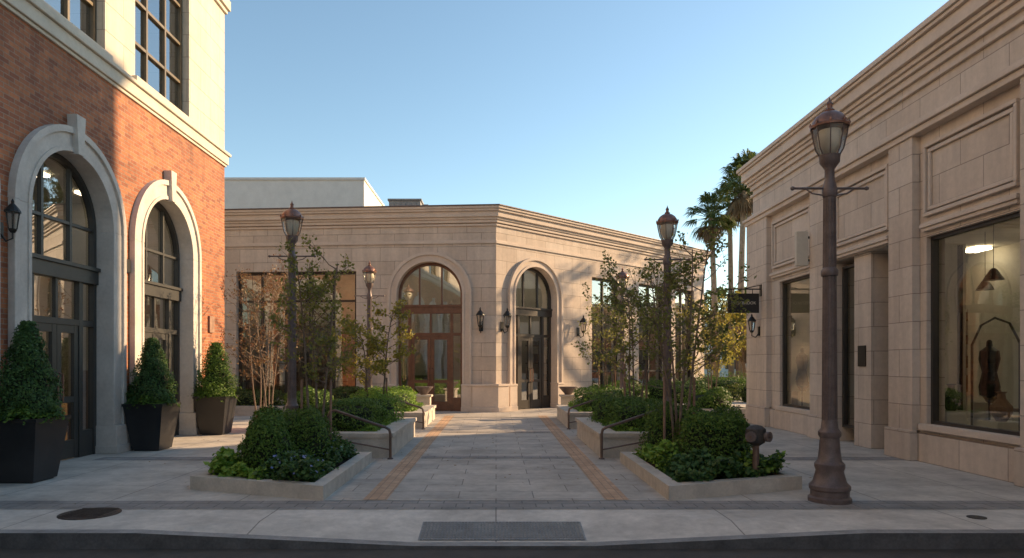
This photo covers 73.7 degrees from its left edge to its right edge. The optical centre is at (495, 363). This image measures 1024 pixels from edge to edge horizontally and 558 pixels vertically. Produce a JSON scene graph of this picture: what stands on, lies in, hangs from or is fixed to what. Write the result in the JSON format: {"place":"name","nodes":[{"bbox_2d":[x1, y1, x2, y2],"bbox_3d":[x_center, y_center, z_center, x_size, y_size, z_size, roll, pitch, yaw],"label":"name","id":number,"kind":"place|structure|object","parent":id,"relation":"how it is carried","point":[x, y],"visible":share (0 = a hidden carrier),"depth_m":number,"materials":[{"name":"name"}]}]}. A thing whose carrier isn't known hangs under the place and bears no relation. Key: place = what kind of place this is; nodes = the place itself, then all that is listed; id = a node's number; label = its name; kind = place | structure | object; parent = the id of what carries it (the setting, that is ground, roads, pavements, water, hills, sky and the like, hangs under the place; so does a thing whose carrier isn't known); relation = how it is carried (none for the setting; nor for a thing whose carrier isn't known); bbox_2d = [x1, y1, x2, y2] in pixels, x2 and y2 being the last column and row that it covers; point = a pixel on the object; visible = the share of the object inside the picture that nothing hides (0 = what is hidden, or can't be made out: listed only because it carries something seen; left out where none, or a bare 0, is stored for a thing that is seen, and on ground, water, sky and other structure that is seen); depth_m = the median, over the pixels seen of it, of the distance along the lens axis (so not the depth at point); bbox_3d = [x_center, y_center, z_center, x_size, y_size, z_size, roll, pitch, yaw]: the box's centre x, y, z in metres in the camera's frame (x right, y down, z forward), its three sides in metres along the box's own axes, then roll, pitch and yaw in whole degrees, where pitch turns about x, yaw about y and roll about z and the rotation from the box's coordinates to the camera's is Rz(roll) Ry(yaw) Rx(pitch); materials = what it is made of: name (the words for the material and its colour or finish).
{"place":"outdoors","nodes":[
{"label":"outdoors","id":0,"kind":"place"},
{"bbox_2d":[326,412,665,499],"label":"path","id":1,"kind":"structure","parent":0,"point":[443,479],"depth_m":10.41,"materials":[{"name":"grey stone"}]},
{"bbox_2d":[363,416,628,499],"bbox_3d":[0.000,1.592,14.500,3.120,0.001,13.000,0,0,0],"label":"tan paver strip","id":2,"kind":"object","parent":1,"relation":"on","point":[390,482],"visible":1,"depth_m":10.58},
{"bbox_2d":[0,509,1023,541],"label":"sidewalk","id":3,"kind":"structure","parent":0,"point":[405,525],"depth_m":7.01,"materials":[{"name":"concrete"}]},
{"bbox_2d":[57,507,121,519],"bbox_3d":[-4.330,1.591,7.280,0.597,0.017,0.597,0,0,0],"label":"manhole cover","id":4,"kind":"object","parent":3,"relation":"on","point":[89,513],"visible":1,"depth_m":7.22,"materials":[{"name":"metal"}]},
{"bbox_2d":[418,521,585,539],"bbox_3d":[0.060,1.677,6.870,1.640,0.070,0.500,0,0,0],"label":"tactile ramp plate","id":5,"kind":"object","parent":3,"relation":"on","point":[502,530],"visible":1,"depth_m":6.85,"materials":[{"name":"metal"}]},
{"bbox_2d":[0,398,1023,500],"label":"plaza pavement","id":6,"kind":"structure","parent":0,"point":[87,478],"depth_m":9.44,"materials":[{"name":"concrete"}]},
{"bbox_2d":[0,320,70,482],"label":"potted topiary","id":7,"kind":"object","parent":6,"relation":"on","point":[34,420],"visible":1,"depth_m":9.14,"materials":[{"name":"plant"}]},
{"bbox_2d":[121,337,180,450],"bbox_3d":[-6.410,0.547,12.756,1.034,2.105,0.971,0,0,0],"label":"potted topiary","id":8,"kind":"object","parent":6,"relation":"on","point":[151,406],"visible":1,"depth_m":12.50,"materials":[{"name":"plant"}]},
{"bbox_2d":[191,342,240,434],"bbox_3d":[-6.390,0.547,15.549,1.115,2.106,1.113,0,0,0],"label":"potted topiary","id":9,"kind":"object","parent":6,"relation":"on","point":[215,397],"visible":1,"depth_m":15.29,"materials":[{"name":"plant"}]},
{"bbox_2d":[234,406,283,415],"bbox_3d":[-6.900,1.450,21.525,6.000,0.300,1.150,0,0,0],"label":"stone planter","id":10,"kind":"object","parent":6,"relation":"on","point":[244,410],"depth_m":20.95,"materials":[{"name":"stone"}]},
{"bbox_2d":[225,268,315,415],"bbox_3d":[-6.131,-0.507,18.067,2.672,4.220,2.269,0,0,0],"label":"young tree","id":11,"kind":"object","parent":6,"relation":"on","point":[268,341],"visible":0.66,"depth_m":18.12,"materials":[{"name":"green plant"}]},
{"bbox_2d":[218,253,330,407],"bbox_3d":[-5.255,-0.457,16.028,2.545,4.120,2.475,0,0,-29],"label":"young tree","id":12,"kind":"object","parent":6,"relation":"on","point":[261,360],"visible":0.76,"depth_m":15.74,"materials":[{"name":"green plant"}]},
{"bbox_2d":[190,452,371,500],"bbox_3d":[-2.960,1.515,9.540,1.880,0.170,3.120,0,0,0],"label":"stone planter","id":13,"kind":"object","parent":6,"relation":"on","point":[326,486],"visible":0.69,"depth_m":8.44,"materials":[{"name":"stone"}]},
{"bbox_2d":[203,446,274,479],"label":"ground cover","id":14,"kind":"object","parent":13,"relation":"in","point":[224,462],"visible":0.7,"depth_m":8.74,"materials":[{"name":"green plant"}]},
{"bbox_2d":[236,405,295,469],"bbox_3d":[-3.120,1.117,9.250,0.770,1.097,0.842,0,0,0],"label":"boxwood shrub","id":15,"kind":"object","parent":13,"relation":"in","point":[266,438],"visible":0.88,"depth_m":9.01,"materials":[{"name":"green plant"}]},
{"bbox_2d":[252,434,359,481],"bbox_3d":[-2.574,1.297,9.543,0.922,0.486,2.911,0,0,0],"label":"ground cover","id":16,"kind":"object","parent":13,"relation":"on","point":[299,465],"visible":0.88,"depth_m":8.65,"materials":[{"name":"green plant"}]},
{"bbox_2d":[279,405,341,457],"bbox_3d":[-2.839,1.142,10.085,1.015,1.058,1.146,0,0,0],"label":"boxwood shrub","id":17,"kind":"object","parent":13,"relation":"in","point":[310,432],"visible":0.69,"depth_m":9.86,"materials":[{"name":"green plant"}]},
{"bbox_2d":[256,234,369,441],"bbox_3d":[-2.779,-0.188,10.249,1.565,3.417,1.762,0,0,0],"label":"young tree","id":18,"kind":"object","parent":13,"relation":"on","point":[321,291],"visible":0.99,"depth_m":10.16,"materials":[{"name":"green plant"}]},
{"bbox_2d":[268,202,315,413],"bbox_3d":[-3.870,-0.750,12.950,0.803,4.700,0.468,0,0,29],"label":"street lamp","id":19,"kind":"object","parent":6,"relation":"on","point":[292,217],"visible":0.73,"depth_m":12.88,"materials":[{"name":"brown metal"}]},
{"bbox_2d":[283,385,333,410],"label":"clipped hedge","id":20,"kind":"object","parent":6,"relation":"on","point":[311,390],"visible":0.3,"depth_m":16.55,"materials":[{"name":"green plant"}]},
{"bbox_2d":[297,386,362,402],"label":"clipped hedge","id":21,"kind":"object","parent":6,"relation":"on","point":[337,392],"visible":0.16,"depth_m":21.27,"materials":[{"name":"green plant"}]},
{"bbox_2d":[326,409,392,458],"bbox_3d":[-2.295,1.178,11.440,1.147,0.843,0.100,0,0,0],"label":"handrail","id":22,"kind":"object","parent":6,"relation":"on","point":[372,423],"visible":0.65,"depth_m":11.42,"materials":[{"name":"brown metal"}]},
{"bbox_2d":[225,223,495,389],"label":"front wall","id":23,"kind":"structure","parent":6,"relation":"on","point":[476,262],"depth_m":23.07,"materials":[{"name":"stone"}]},
{"bbox_2d":[239,263,461,410],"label":"front frames","id":24,"kind":"structure","parent":23,"relation":"attached to","point":[451,403],"depth_m":23.17,"materials":[{"name":"brown wood"}]},
{"bbox_2d":[242,266,460,400],"bbox_3d":[-8.234,-1.110,25.194,15.000,5.380,2.820,0,0,5],"label":"front interior","id":25,"kind":"object","parent":23,"relation":"attached to","point":[430,285],"visible":0.23,"depth_m":26.18,"materials":[{"name":"paint"}]},
{"bbox_2d":[278,252,471,411],"bbox_3d":[-8.389,-1.075,23.485,15.258,5.350,0.470,0,0,5],"label":"arch surround","id":26,"kind":"object","parent":23,"relation":"attached to","point":[404,268],"visible":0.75,"depth_m":22.81,"materials":[{"name":"stone"}]},
{"bbox_2d":[476,307,484,332],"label":"front lanterns","id":27,"kind":"object","parent":23,"relation":"attached to","point":[480,313],"visible":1,"depth_m":22.50,"materials":[{"name":"black metal"}]},
{"bbox_2d":[354,261,384,389],"bbox_3d":[-3.800,-0.750,20.500,0.803,4.700,0.468,0,0,29],"label":"street lamp","id":28,"kind":"object","parent":6,"relation":"on","point":[370,272],"visible":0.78,"depth_m":20.43,"materials":[{"name":"brown metal"}]},
{"bbox_2d":[332,417,416,457],"bbox_3d":[-2.840,1.390,13.300,2.190,0.420,3.470,0,0,0],"label":"raised stone planter","id":29,"kind":"object","parent":6,"relation":"on","point":[403,432],"visible":0.36,"depth_m":11.60,"materials":[{"name":"stone"}]},
{"bbox_2d":[318,397,389,430],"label":"clipped hedge","id":30,"kind":"object","parent":29,"relation":"on","point":[342,422],"visible":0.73,"depth_m":12.19,"materials":[{"name":"green plant"}]},
{"bbox_2d":[323,292,419,395],"bbox_3d":[-2.599,-0.109,14.107,1.966,2.857,1.814,0,0,-10],"label":"young tree","id":31,"kind":"object","parent":29,"relation":"on","point":[374,341],"visible":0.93,"depth_m":14.02,"materials":[{"name":"green plant"}]},
{"bbox_2d":[352,415,397,430],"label":"ground cover","id":32,"kind":"object","parent":29,"relation":"on","point":[386,423],"visible":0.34,"depth_m":12.23,"materials":[{"name":"green plant"}]},
{"bbox_2d":[349,388,405,422],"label":"clipped hedge","id":33,"kind":"object","parent":29,"relation":"on","point":[384,398],"visible":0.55,"depth_m":13.91,"materials":[{"name":"green plant"}]},
{"bbox_2d":[396,405,435,428],"bbox_3d":[-2.840,1.400,18.350,2.190,0.400,3.170,0,0,0],"label":"raised stone planter","id":34,"kind":"object","parent":6,"relation":"on","point":[429,413],"visible":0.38,"depth_m":17.17,"materials":[{"name":"stone"}]},
{"bbox_2d":[362,385,420,411],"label":"clipped hedge","id":35,"kind":"object","parent":34,"relation":"on","point":[406,395],"visible":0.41,"depth_m":17.95,"materials":[{"name":"green plant"}]},
{"bbox_2d":[415,386,432,404],"bbox_3d":[-2.150,1.140,20.350,0.543,0.920,0.551,0,0,0],"label":"pedestal planter","id":36,"kind":"object","parent":6,"relation":"on","point":[424,396],"visible":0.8,"depth_m":20.15,"materials":[{"name":"stone"}]},
{"bbox_2d":[225,204,711,411],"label":"cornice mouldings","id":37,"kind":"object","parent":6,"relation":"on","point":[490,397],"visible":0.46,"depth_m":23.06,"materials":[{"name":"stone"}]},
{"bbox_2d":[225,177,384,208],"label":"rooftop volume","id":38,"kind":"structure","parent":37,"relation":"on","point":[262,192],"depth_m":30.00,"materials":[{"name":"white paint"}]},
{"bbox_2d":[388,199,427,205],"bbox_3d":[-3.700,-6.020,28.650,1.800,1.520,1.300,0,0,0],"label":"rooftop air unit","id":39,"kind":"object","parent":37,"relation":"on","point":[396,202],"visible":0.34,"depth_m":28.05,"materials":[{"name":"metal"}]},
{"bbox_2d":[0,417,1023,508],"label":"dark paver band","id":40,"kind":"object","parent":6,"relation":"on","point":[510,504],"visible":0.81,"depth_m":7.74,"materials":[{"name":"grey stone"}]},
{"bbox_2d":[559,386,575,404],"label":"pedestal planter","id":41,"kind":"object","parent":6,"relation":"on","point":[567,396],"visible":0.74,"depth_m":20.15,"materials":[{"name":"stone"}]},
{"bbox_2d":[556,405,592,428],"bbox_3d":[2.840,1.400,18.350,2.190,0.400,3.170,0,0,0],"label":"raised stone planter","id":42,"kind":"object","parent":6,"relation":"on","point":[562,413],"visible":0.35,"depth_m":17.17,"materials":[{"name":"stone"}]},
{"bbox_2d":[568,400,591,411],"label":"ground cover","id":43,"kind":"object","parent":42,"relation":"on","point":[579,408],"visible":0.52,"depth_m":17.78,"materials":[{"name":"green plant"}]},
{"bbox_2d":[572,384,632,411],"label":"clipped hedge","id":44,"kind":"object","parent":42,"relation":"on","point":[590,391],"visible":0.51,"depth_m":17.83,"materials":[{"name":"green plant"}]},
{"bbox_2d":[576,289,643,391],"bbox_3d":[3.085,-0.380,18.422,1.769,3.400,2.321,0,0,0],"label":"young tree","id":45,"kind":"object","parent":42,"relation":"on","point":[606,335],"visible":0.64,"depth_m":18.33,"materials":[{"name":"green plant"}]},
{"bbox_2d":[496,223,703,394],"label":"side wall","id":46,"kind":"structure","parent":6,"relation":"on","point":[574,273],"depth_m":25.51,"materials":[{"name":"stone"}]},
{"bbox_2d":[500,308,586,337],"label":"side lanterns","id":47,"kind":"object","parent":46,"relation":"attached to","point":[509,314],"visible":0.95,"depth_m":22.88,"materials":[{"name":"black metal"}]},
{"bbox_2d":[508,258,581,410],"bbox_3d":[4.996,-1.065,27.611,13.060,5.330,0.470,0,0,-44],"label":"arch surround","id":48,"kind":"object","parent":46,"relation":"attached to","point":[546,269],"visible":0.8,"depth_m":24.64,"materials":[{"name":"stone"}]},
{"bbox_2d":[516,268,690,409],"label":"side frames","id":49,"kind":"structure","parent":46,"relation":"attached to","point":[542,401],"depth_m":24.61,"materials":[{"name":"brown metal"}]},
{"bbox_2d":[516,270,686,399],"bbox_3d":[4.024,-1.110,28.639,12.450,5.380,2.220,0,0,-44],"label":"window glass","id":50,"kind":"object","parent":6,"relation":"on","point":[529,288],"visible":0.19,"depth_m":28.34,"materials":[{"name":"glass"}]},
{"bbox_2d":[575,417,648,457],"bbox_3d":[2.840,1.390,13.300,2.190,0.420,3.470,0,0,0],"label":"raised stone planter","id":51,"kind":"object","parent":6,"relation":"on","point":[588,433],"visible":0.33,"depth_m":11.67,"materials":[{"name":"stone"}]},
{"bbox_2d":[588,390,636,424],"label":"clipped hedge","id":52,"kind":"object","parent":51,"relation":"on","point":[603,397],"visible":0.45,"depth_m":13.91,"materials":[{"name":"green plant"}]},
{"bbox_2d":[592,411,641,431],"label":"ground cover","id":53,"kind":"object","parent":51,"relation":"on","point":[614,428],"visible":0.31,"depth_m":12.20,"materials":[{"name":"green plant"}]},
{"bbox_2d":[571,250,693,401],"bbox_3d":[2.808,-0.512,14.164,2.510,3.665,2.052,0,0,0],"label":"young tree","id":54,"kind":"object","parent":51,"relation":"on","point":[615,302],"visible":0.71,"depth_m":13.81,"materials":[{"name":"green plant"}]},
{"bbox_2d":[600,395,685,430],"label":"clipped hedge","id":55,"kind":"object","parent":51,"relation":"on","point":[633,409],"visible":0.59,"depth_m":12.33,"materials":[{"name":"green plant"}]},
{"bbox_2d":[609,267,628,393],"bbox_3d":[4.040,-0.750,21.800,0.803,4.700,0.468,0,0,-29],"label":"street lamp","id":56,"kind":"object","parent":6,"relation":"on","point":[622,275],"visible":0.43,"depth_m":21.73,"materials":[{"name":"brown metal"}]},
{"bbox_2d":[608,379,649,400],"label":"clipped hedge","id":57,"kind":"object","parent":6,"relation":"on","point":[638,389],"visible":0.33,"depth_m":25.77,"materials":[{"name":"green plant"}]},
{"bbox_2d":[599,409,660,458],"bbox_3d":[2.295,1.178,11.440,1.147,0.843,0.100,0,0,0],"label":"handrail","id":58,"kind":"object","parent":6,"relation":"on","point":[612,425],"visible":0.59,"depth_m":11.42,"materials":[{"name":"brown metal"}]},
{"bbox_2d":[644,206,690,404],"bbox_3d":[3.350,-0.750,13.350,0.803,4.700,0.468,0,0,29],"label":"street lamp","id":59,"kind":"object","parent":6,"relation":"on","point":[667,221],"visible":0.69,"depth_m":13.29,"materials":[{"name":"brown metal"}]},
{"bbox_2d":[644,380,710,402],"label":"clipped hedge","id":60,"kind":"object","parent":6,"relation":"on","point":[656,393],"visible":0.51,"depth_m":27.68,"materials":[{"name":"green plant"}]},
{"bbox_2d":[673,290,746,394],"bbox_3d":[6.549,-0.341,20.926,2.454,3.888,2.564,0,0,34],"label":"young tree","id":61,"kind":"object","parent":6,"relation":"on","point":[719,362],"visible":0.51,"depth_m":20.86,"materials":[{"name":"green plant"}]},
{"bbox_2d":[620,452,801,500],"bbox_3d":[2.960,1.515,9.540,1.880,0.170,3.120,0,0,0],"label":"stone planter","id":62,"kind":"object","parent":6,"relation":"on","point":[665,485],"visible":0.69,"depth_m":8.45,"materials":[{"name":"stone"}]},
{"bbox_2d":[632,438,682,472],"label":"ground cover","id":63,"kind":"object","parent":62,"relation":"on","point":[650,452],"visible":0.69,"depth_m":9.62,"materials":[{"name":"green plant"}]},
{"bbox_2d":[637,399,699,451],"bbox_3d":[2.712,1.101,10.483,1.026,1.141,0.859,0,0,0],"label":"boxwood shrub","id":64,"kind":"object","parent":62,"relation":"on","point":[655,430],"visible":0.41,"depth_m":10.36,"materials":[{"name":"green plant"}]},
{"bbox_2d":[609,225,759,451],"bbox_3d":[2.682,-0.217,10.056,2.072,3.474,1.808,0,0,44],"label":"young tree","id":65,"kind":"object","parent":62,"relation":"on","point":[672,280],"visible":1,"depth_m":9.97,"materials":[{"name":"green plant"}]},
{"bbox_2d":[671,404,752,458],"bbox_3d":[3.079,1.118,9.743,1.216,1.108,1.006,0,0,0],"label":"boxwood shrub","id":66,"kind":"object","parent":62,"relation":"on","point":[717,431],"visible":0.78,"depth_m":9.48,"materials":[{"name":"green plant"}]},
{"bbox_2d":[656,443,790,481],"bbox_3d":[2.971,1.315,8.888,1.668,0.461,1.442,0,0,0],"label":"ground cover","id":67,"kind":"object","parent":62,"relation":"on","point":[702,464],"visible":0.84,"depth_m":8.72,"materials":[{"name":"green plant"}]},
{"bbox_2d":[745,425,772,475],"bbox_3d":[3.320,1.140,8.699,0.349,0.720,0.312,0,0,0],"label":"fire department connection","id":68,"kind":"object","parent":62,"relation":"on","point":[756,436],"visible":0.93,"depth_m":8.62,"materials":[{"name":"brown metal"}]},
{"bbox_2d":[685,374,746,400],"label":"clipped hedge","id":69,"kind":"object","parent":6,"relation":"on","point":[725,382],"visible":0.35,"depth_m":30.02,"materials":[{"name":"green plant"}]},
{"bbox_2d":[724,382,746,402],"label":"clipped hedge","id":70,"kind":"object","parent":6,"relation":"on","point":[742,393],"visible":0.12,"depth_m":28.44,"materials":[{"name":"green plant"}]},
{"bbox_2d":[790,97,868,504],"bbox_3d":[3.880,-0.750,7.940,0.803,4.700,0.468,0,0,29],"label":"street lamp","id":71,"kind":"object","parent":6,"relation":"on","point":[828,483],"visible":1,"depth_m":7.87,"materials":[{"name":"brown metal"}]},
{"bbox_2d":[746,404,1023,487],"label":"plinth","id":72,"kind":"structure","parent":6,"relation":"on","point":[1003,463],"depth_m":10.83,"materials":[{"name":"stone"}]},
{"bbox_2d":[747,10,1023,448],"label":"stone walls","id":73,"kind":"structure","parent":6,"relation":"on","point":[889,310],"depth_m":12.06,"materials":[{"name":"stone"}]},
{"bbox_2d":[727,284,761,312],"bbox_3d":[6.420,-1.685,17.700,0.900,0.730,0.120,0,0,0],"label":"hanging shop sign","id":74,"kind":"object","parent":73,"relation":"attached to","point":[752,305],"visible":0.65,"depth_m":17.66,"materials":[{"name":"black metal"}]},
{"bbox_2d":[747,314,759,337],"bbox_3d":[6.722,-0.994,17.800,0.316,0.633,0.213,0,0,0],"label":"wall lantern","id":75,"kind":"object","parent":73,"relation":"attached to","point":[752,319],"depth_m":17.78,"materials":[{"name":"black metal"}]},
{"bbox_2d":[795,231,809,265],"bbox_3d":[6.740,-2.525,15.000,0.320,0.750,0.100,0,0,0],"label":"blade sign","id":76,"kind":"object","parent":73,"relation":"attached to","point":[801,247],"visible":1,"depth_m":14.95,"materials":[{"name":"white metal"}]},
{"bbox_2d":[858,345,865,365],"bbox_3d":[7.048,-0.150,13.150,0.025,0.400,0.260,0,0,0],"label":"wall plaque","id":77,"kind":"object","parent":73,"relation":"attached to","point":[861,355],"depth_m":13.10,"materials":[{"name":"black metal"}]},
{"bbox_2d":[736,0,1023,444],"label":"cornice mouldings","id":78,"kind":"object","parent":73,"relation":"attached to","point":[946,31],"visible":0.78,"depth_m":11.05,"materials":[{"name":"stone"}]},
{"bbox_2d":[782,211,1019,435],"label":"window frames","id":79,"kind":"structure","parent":73,"relation":"attached to","point":[935,329],"depth_m":12.06,"materials":[{"name":"brown metal"}]},
{"bbox_2d":[792,217,1019,440],"bbox_3d":[9.760,-0.510,9.800,4.880,4.180,17.200,0,0,0],"label":"interior display","id":80,"kind":"object","parent":73,"relation":"in","point":[996,409],"visible":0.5,"depth_m":13.22,"materials":[{"name":"paint"}]},
{"bbox_2d":[968,242,1019,421],"bbox_3d":[11.300,-0.500,13.500,0.200,4.200,5.400,0,0,0],"label":"arched partition","id":81,"kind":"object","parent":6,"relation":"on","point":[1001,300],"visible":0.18,"depth_m":15.22,"materials":[{"name":"paint"}]},
{"bbox_2d":[0,549,1023,557],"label":"road","id":82,"kind":"structure","parent":0,"point":[511,553],"depth_m":6.30,"materials":[{"name":"black asphalt"}]},
{"bbox_2d":[0,529,1023,548],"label":"kerb","id":83,"kind":"structure","parent":82,"relation":"on","point":[838,539],"depth_m":6.44,"materials":[{"name":"concrete"}]},
{"bbox_2d":[225,0,948,313],"label":"sky","id":84,"kind":"structure","parent":0,"point":[612,114],"materials":[{"name":"blue"}]},
{"label":"ground","id":85,"kind":"structure","parent":0,"visible":0},
{"bbox_2d":[235,388,285,405],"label":"clipped hedge","id":86,"kind":"object","parent":85,"relation":"on","point":[245,397],"visible":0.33,"depth_m":21.32,"materials":[{"name":"green plant"}]},
{"bbox_2d":[683,386,732,408],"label":"clipped hedge","id":87,"kind":"object","parent":85,"relation":"on","point":[708,399],"visible":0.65,"depth_m":19.89,"materials":[{"name":"green plant"}]},
{"bbox_2d":[684,191,739,376],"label":"fan palm tree","id":88,"kind":"object","parent":85,"relation":"on","point":[713,216],"visible":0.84,"depth_m":44.96,"materials":[{"name":"green plant"}]},
{"bbox_2d":[704,292,725,346],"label":"street tree","id":89,"kind":"object","parent":85,"relation":"on","point":[710,306],"visible":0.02,"depth_m":53.89,"materials":[{"name":"green plant"}]},
{"bbox_2d":[703,181,746,376],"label":"fan palm tree","id":90,"kind":"object","parent":85,"relation":"on","point":[731,367],"visible":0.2,"depth_m":48.75,"materials":[{"name":"green plant"}]},
{"bbox_2d":[704,320,746,376],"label":"tree","id":91,"kind":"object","parent":85,"relation":"on","point":[724,369],"depth_m":78.00,"materials":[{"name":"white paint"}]},
{"bbox_2d":[704,320,746,376],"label":"building","id":92,"kind":"structure","parent":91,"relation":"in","point":[724,369],"depth_m":78.00,"materials":[{"name":"white paint"}]},
{"bbox_2d":[705,286,746,374],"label":"street tree","id":93,"kind":"object","parent":85,"relation":"on","point":[720,292],"visible":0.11,"depth_m":57.17,"materials":[{"name":"green plant"}]},
{"bbox_2d":[713,305,746,376],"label":"street tree","id":94,"kind":"object","parent":85,"relation":"on","point":[742,356],"visible":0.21,"depth_m":37.28,"materials":[{"name":"green plant"}]},
{"bbox_2d":[713,164,752,376],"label":"fan palm tree","id":95,"kind":"object","parent":85,"relation":"on","point":[743,207],"visible":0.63,"depth_m":41.98,"materials":[{"name":"green plant"}]},
{"bbox_2d":[719,148,756,216],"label":"fan palm tree","id":96,"kind":"object","parent":85,"relation":"on","point":[744,158],"visible":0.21,"depth_m":46.10,"materials":[{"name":"green plant"}]},
{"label":"far sidewalk","id":97,"kind":"structure","parent":0,"visible":0},
{"bbox_2d":[0,5,224,401],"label":"brick walls","id":98,"kind":"structure","parent":97,"relation":"on","point":[44,80],"depth_m":12.16,"materials":[{"name":"red brick"}]},
{"bbox_2d":[0,199,21,241],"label":"wall lantern","id":99,"kind":"object","parent":98,"relation":"attached to","point":[12,208],"depth_m":9.44,"materials":[{"name":"black metal"}]},
{"bbox_2d":[0,114,201,453],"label":"arch surrounds","id":100,"kind":"object","parent":98,"relation":"attached to","point":[75,146],"visible":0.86,"depth_m":12.17,"materials":[{"name":"grey stone"}]},
{"bbox_2d":[32,0,175,439],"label":"interior","id":101,"kind":"object","parent":98,"relation":"in","point":[54,204],"visible":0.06,"depth_m":17.00,"materials":[{"name":"glass"}]},
{"bbox_2d":[32,0,182,459],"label":"window frames","id":102,"kind":"structure","parent":98,"relation":"attached to","point":[81,442],"depth_m":11.99,"materials":[{"name":"black metal"}]},
{"bbox_2d":[0,0,230,166],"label":"stone band","id":103,"kind":"object","parent":98,"relation":"on","point":[49,22],"visible":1,"depth_m":12.01,"materials":[{"name":"beige stone"}]},
{"bbox_2d":[58,0,224,148],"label":"walls","id":104,"kind":"structure","parent":103,"relation":"on","point":[119,28],"depth_m":16.21,"materials":[{"name":"beige paint"}]},
{"bbox_2d":[127,259,214,332],"bbox_3d":[-6.875,-1.350,14.650,0.050,1.200,3.940,0,0,0],"label":"wall plaque","id":105,"kind":"object","parent":98,"relation":"attached to","point":[211,324],"depth_m":16.35,"materials":[{"name":"beige stone"}]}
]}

